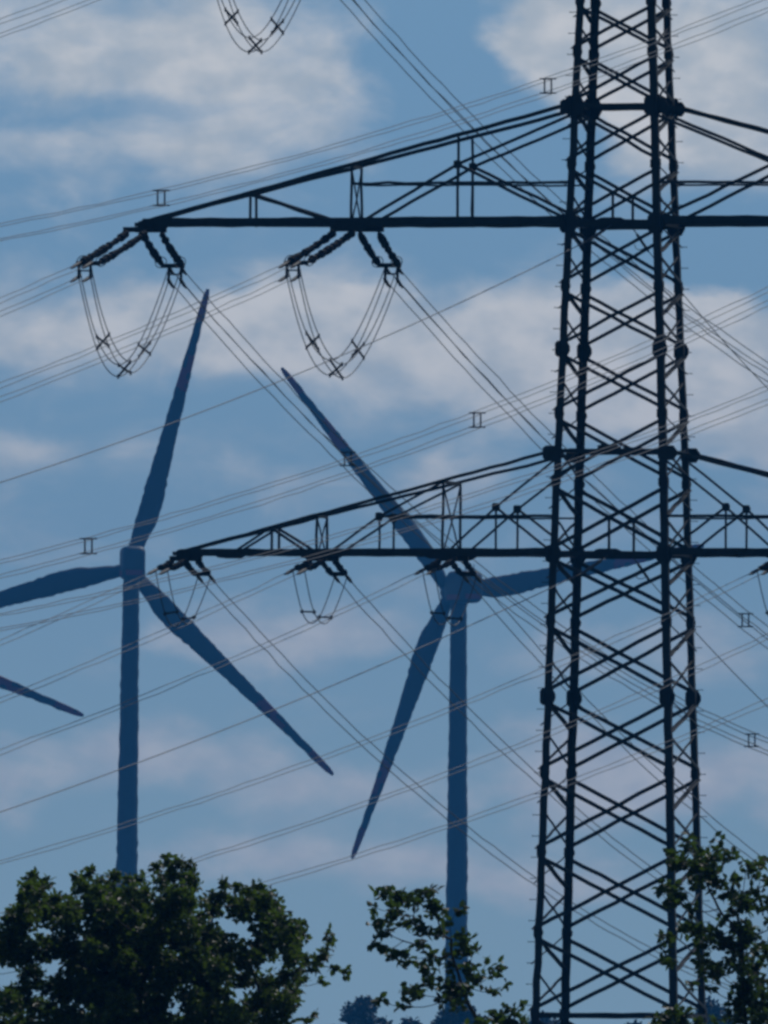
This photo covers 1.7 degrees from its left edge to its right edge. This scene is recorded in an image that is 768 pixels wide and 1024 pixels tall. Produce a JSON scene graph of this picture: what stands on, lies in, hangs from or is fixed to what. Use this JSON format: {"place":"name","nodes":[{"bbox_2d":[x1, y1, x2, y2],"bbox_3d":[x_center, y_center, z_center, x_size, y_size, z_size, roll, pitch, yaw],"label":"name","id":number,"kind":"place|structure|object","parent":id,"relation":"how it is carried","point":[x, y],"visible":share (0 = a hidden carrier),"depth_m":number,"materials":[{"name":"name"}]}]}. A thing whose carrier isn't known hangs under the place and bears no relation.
{"place":"outdoors","nodes":[
{"label":"outdoors","id":0,"kind":"place"},
{"bbox_2d":[0,0,767,1023],"label":"sky","id":1,"kind":"structure","parent":0,"point":[101,101],"materials":[{"name":"blue"}]},
{"bbox_3d":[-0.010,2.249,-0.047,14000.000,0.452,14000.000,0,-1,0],"label":"ground","id":2,"kind":"structure","parent":0,"visible":0},
{"bbox_2d":[0,676,83,716],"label":"wind turbine","id":3,"kind":"object","parent":2,"relation":"on","point":[9,685],"visible":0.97,"depth_m":4460.37,"materials":[{"name":"paint"}]},
{"bbox_2d":[0,289,333,887],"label":"wind turbine","id":4,"kind":"object","parent":2,"relation":"on","point":[130,567],"visible":0.79,"depth_m":4395.42,"materials":[{"name":"paint"}]},
{"bbox_2d":[0,852,351,1023],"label":"broad tree","id":5,"kind":"object","parent":2,"relation":"on","point":[117,957],"visible":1,"depth_m":351.26,"materials":[{"name":"green plant"}]},
{"bbox_2d":[338,994,392,1023],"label":"distant tree","id":6,"kind":"object","parent":2,"relation":"on","point":[358,1009],"visible":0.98,"depth_m":2698.76,"materials":[{"name":"blue plant"}]},
{"bbox_2d":[400,1017,421,1023],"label":"distant tree","id":7,"kind":"object","parent":2,"relation":"on","point":[408,1021],"visible":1,"depth_m":2698.67,"materials":[{"name":"blue plant"}]},
{"bbox_2d":[366,883,512,1017],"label":"slender tree","id":8,"kind":"object","parent":2,"relation":"on","point":[449,987],"visible":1,"depth_m":344.95,"materials":[{"name":"green plant"}]},
{"bbox_2d":[134,0,767,1023],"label":"lattice pylon","id":9,"kind":"object","parent":2,"relation":"on","point":[670,110],"visible":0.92,"depth_m":800.33,"materials":[{"name":"metal"}]},
{"bbox_2d":[70,227,154,282],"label":"strain insulator","id":10,"kind":"object","parent":9,"relation":"attached to","point":[85,261],"visible":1,"depth_m":801.03,"materials":[{"name":"ceramic"}]},
{"bbox_2d":[0,266,83,316],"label":"conductor bundle","id":11,"kind":"object","parent":10,"relation":"attached to","point":[37,287],"visible":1,"depth_m":795.76,"materials":[{"name":"metal"}]},
{"bbox_2d":[79,268,180,378],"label":"jumper loop","id":12,"kind":"object","parent":10,"relation":"hanging from","point":[129,361],"visible":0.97,"depth_m":802.44,"materials":[{"name":"metal"}]},
{"bbox_2d":[135,229,186,288],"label":"strain insulator","id":13,"kind":"object","parent":9,"relation":"attached to","point":[170,250],"visible":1,"depth_m":805.50,"materials":[{"name":"ceramic"}]},
{"bbox_2d":[174,273,767,754],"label":"conductor bundle","id":14,"kind":"object","parent":13,"relation":"attached to","point":[344,465],"visible":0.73,"depth_m":837.96,"materials":[{"name":"metal"}]},
{"bbox_2d":[147,556,190,574],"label":"strain insulator","id":15,"kind":"object","parent":9,"relation":"attached to","point":[166,566],"visible":1,"depth_m":802.17,"materials":[{"name":"ceramic"}]},
{"bbox_2d":[0,573,159,645],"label":"conductor pair","id":16,"kind":"object","parent":15,"relation":"hanging from","point":[76,606],"visible":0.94,"depth_m":795.31,"materials":[{"name":"metal"}]},
{"bbox_2d":[155,572,209,626],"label":"jumper loop","id":17,"kind":"object","parent":15,"relation":"hanging from","point":[176,612],"visible":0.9,"depth_m":802.69,"materials":[{"name":"metal"}]},
{"bbox_2d":[184,556,215,583],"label":"strain insulator","id":18,"kind":"object","parent":9,"relation":"attached to","point":[189,567],"visible":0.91,"depth_m":804.02,"materials":[{"name":"ceramic"}]},
{"bbox_2d":[204,583,735,992],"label":"conductor pair","id":19,"kind":"object","parent":18,"relation":"hanging from","point":[426,792],"visible":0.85,"depth_m":831.57,"materials":[{"name":"metal"}]},
{"bbox_2d":[0,555,608,812],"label":"fibre cable","id":20,"kind":"object","parent":9,"relation":"attached to","point":[592,566],"visible":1,"depth_m":776.85,"materials":[{"name":"metal"}]},
{"bbox_2d":[0,225,611,482],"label":"fibre cable","id":21,"kind":"object","parent":9,"relation":"attached to","point":[596,235],"visible":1,"depth_m":776.84,"materials":[{"name":"metal"}]},
{"bbox_2d":[284,558,327,574],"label":"strain insulator","id":22,"kind":"object","parent":9,"relation":"attached to","point":[305,566],"visible":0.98,"depth_m":801.09,"materials":[{"name":"ceramic"}]},
{"bbox_2d":[0,573,295,702],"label":"conductor pair","id":23,"kind":"object","parent":22,"relation":"attached to","point":[145,637],"visible":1,"depth_m":789.12,"materials":[{"name":"metal"}]},
{"bbox_2d":[293,572,346,623],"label":"jumper loop","id":24,"kind":"object","parent":22,"relation":"hanging from","point":[313,612],"visible":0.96,"depth_m":801.84,"materials":[{"name":"metal"}]},
{"bbox_2d":[278,226,361,281],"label":"strain insulator","id":25,"kind":"object","parent":9,"relation":"attached to","point":[293,260],"visible":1,"depth_m":799.55,"materials":[{"name":"ceramic"}]},
{"bbox_2d":[0,265,292,401],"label":"conductor bundle","id":26,"kind":"object","parent":25,"relation":"attached to","point":[142,331],"visible":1,"depth_m":786.53,"materials":[{"name":"metal"}]},
{"bbox_2d":[287,268,396,379],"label":"jumper loop","id":27,"kind":"object","parent":25,"relation":"hanging from","point":[314,343],"visible":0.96,"depth_m":801.02,"materials":[{"name":"metal"}]},
{"bbox_2d":[321,556,352,583],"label":"strain insulator","id":28,"kind":"object","parent":9,"relation":"attached to","point":[338,566],"visible":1,"depth_m":803.09,"materials":[{"name":"ceramic"}]},
{"bbox_2d":[340,582,767,942],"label":"conductor pair","id":29,"kind":"object","parent":28,"relation":"attached to","point":[504,742],"visible":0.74,"depth_m":822.87,"materials":[{"name":"metal"}]},
{"bbox_2d":[356,227,402,288],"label":"strain insulator","id":30,"kind":"object","parent":9,"relation":"attached to","point":[386,247],"visible":1,"depth_m":803.86,"materials":[{"name":"ceramic"}]},
{"bbox_2d":[390,272,767,648],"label":"conductor bundle","id":31,"kind":"object","parent":30,"relation":"attached to","point":[532,426],"visible":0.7,"depth_m":824.56,"materials":[{"name":"metal"}]},
{"bbox_2d":[0,287,767,577],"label":"conductor bundle","id":32,"kind":"object","parent":9,"relation":"hanging from","point":[473,426],"visible":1,"depth_m":760.57,"materials":[{"name":"metal"}]},
{"bbox_2d":[0,0,767,240],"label":"conductor bundle","id":33,"kind":"object","parent":9,"relation":"hanging from","point":[544,92],"visible":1,"depth_m":753.76,"materials":[{"name":"metal"}]},
{"bbox_2d":[0,385,767,630],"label":"conductor bundle","id":34,"kind":"object","parent":9,"relation":"hanging from","point":[384,523],"visible":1,"depth_m":742.19,"materials":[{"name":"metal"}]},
{"bbox_2d":[0,633,767,916],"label":"conductor pair","id":35,"kind":"object","parent":9,"relation":"hanging from","point":[464,764],"visible":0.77,"depth_m":762.76,"materials":[{"name":"metal"}]},
{"bbox_2d":[37,698,767,941],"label":"conductor pair","id":36,"kind":"object","parent":9,"relation":"hanging from","point":[513,800],"visible":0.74,"depth_m":754.73,"materials":[{"name":"metal"}]},
{"bbox_2d":[414,557,456,574],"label":"strain insulator","id":37,"kind":"object","parent":9,"relation":"attached to","point":[433,566],"visible":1,"depth_m":800.23,"materials":[{"name":"ceramic"}]},
{"bbox_2d":[0,573,426,754],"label":"conductor pair","id":38,"kind":"object","parent":37,"relation":"attached to","point":[210,666],"visible":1,"depth_m":783.16,"materials":[{"name":"metal"}]},
{"bbox_2d":[422,572,476,625],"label":"jumper loop","id":39,"kind":"object","parent":37,"relation":"hanging from","point":[448,617],"visible":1,"depth_m":800.93,"materials":[{"name":"metal"}]},
{"bbox_2d":[451,556,481,583],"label":"strain insulator","id":40,"kind":"object","parent":9,"relation":"attached to","point":[467,565],"visible":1,"depth_m":802.12,"materials":[{"name":"ceramic"}]},
{"bbox_2d":[470,583,766,870],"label":"conductor pair","id":41,"kind":"object","parent":40,"relation":"attached to","point":[607,719],"visible":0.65,"depth_m":820.11,"materials":[{"name":"metal"}]},
{"bbox_2d":[633,557,767,706],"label":"fibre cable","id":42,"kind":"object","parent":9,"relation":"attached to","point":[644,573],"visible":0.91,"depth_m":808.83,"materials":[{"name":"metal"}]},
{"bbox_2d":[634,230,767,388],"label":"fibre cable","id":43,"kind":"object","parent":9,"relation":"attached to","point":[642,243],"visible":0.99,"depth_m":810.95,"materials":[{"name":"metal"}]},
{"bbox_2d":[749,561,767,574],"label":"strain insulator","id":44,"kind":"object","parent":9,"relation":"attached to","point":[763,567],"visible":1,"depth_m":797.72,"materials":[{"name":"ceramic"}]},
{"bbox_2d":[0,573,760,863],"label":"conductor pair","id":45,"kind":"object","parent":44,"relation":"attached to","point":[386,731],"visible":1,"depth_m":768.48,"materials":[{"name":"metal"}]},
{"bbox_2d":[757,572,767,614],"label":"jumper loop","id":46,"kind":"object","parent":44,"relation":"hanging from","point":[766,612],"visible":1,"depth_m":797.94,"materials":[{"name":"metal"}]},
{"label":"strain insulator","id":47,"kind":"object","parent":9,"relation":"attached to","visible":0},
{"bbox_2d":[0,0,97,37],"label":"conductor bundle","id":48,"kind":"object","parent":47,"relation":"attached to","point":[41,17],"visible":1,"depth_m":785.68,"materials":[{"name":"metal"}]},
{"bbox_2d":[217,0,300,53],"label":"jumper loop","id":49,"kind":"object","parent":47,"relation":"hanging from","point":[233,18],"visible":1,"depth_m":801.77,"materials":[{"name":"metal"}]},
{"bbox_2d":[430,1000,486,1023],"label":"distant tree","id":50,"kind":"object","parent":2,"relation":"on","point":[459,1017],"visible":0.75,"depth_m":2648.82,"materials":[{"name":"blue plant"}]},
{"bbox_2d":[281,367,703,1023],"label":"wind turbine","id":51,"kind":"object","parent":2,"relation":"on","point":[457,845],"visible":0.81,"depth_m":4475.59,"materials":[{"name":"paint"}]},
{"bbox_2d":[464,999,528,1023],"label":"leafy bush","id":52,"kind":"object","parent":2,"relation":"on","point":[501,1016],"visible":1,"depth_m":337.98,"materials":[{"name":"green plant"}]},
{"bbox_2d":[527,1010,559,1023],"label":"distant tree","id":53,"kind":"object","parent":2,"relation":"on","point":[547,1021],"visible":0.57,"depth_m":2598.32,"materials":[{"name":"blue plant"}]},
{"bbox_2d":[626,1019,641,1023],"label":"distant tree","id":54,"kind":"object","parent":2,"relation":"on","point":[635,1021],"visible":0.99,"depth_m":2599.26,"materials":[{"name":"blue plant"}]},
{"bbox_2d":[643,1002,725,1023],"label":"leafy bush","id":55,"kind":"object","parent":2,"relation":"on","point":[678,1014],"visible":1,"depth_m":339.88,"materials":[{"name":"green plant"}]},
{"bbox_2d":[651,829,767,1023],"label":"leafy tree","id":56,"kind":"object","parent":2,"relation":"on","point":[745,938],"visible":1,"depth_m":347.92,"materials":[{"name":"green plant"}]},
{"bbox_2d":[695,995,732,1023],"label":"distant tree","id":57,"kind":"object","parent":2,"relation":"on","point":[715,1010],"visible":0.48,"depth_m":2618.32,"materials":[{"name":"blue plant"}]},
{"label":"strain insulator","id":58,"kind":"object","parent":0,"visible":0},
{"bbox_2d":[340,0,767,381],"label":"conductor bundle","id":59,"kind":"object","parent":58,"relation":"attached to","point":[469,124],"visible":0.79,"depth_m":832.37,"materials":[{"name":"metal"}]}
]}

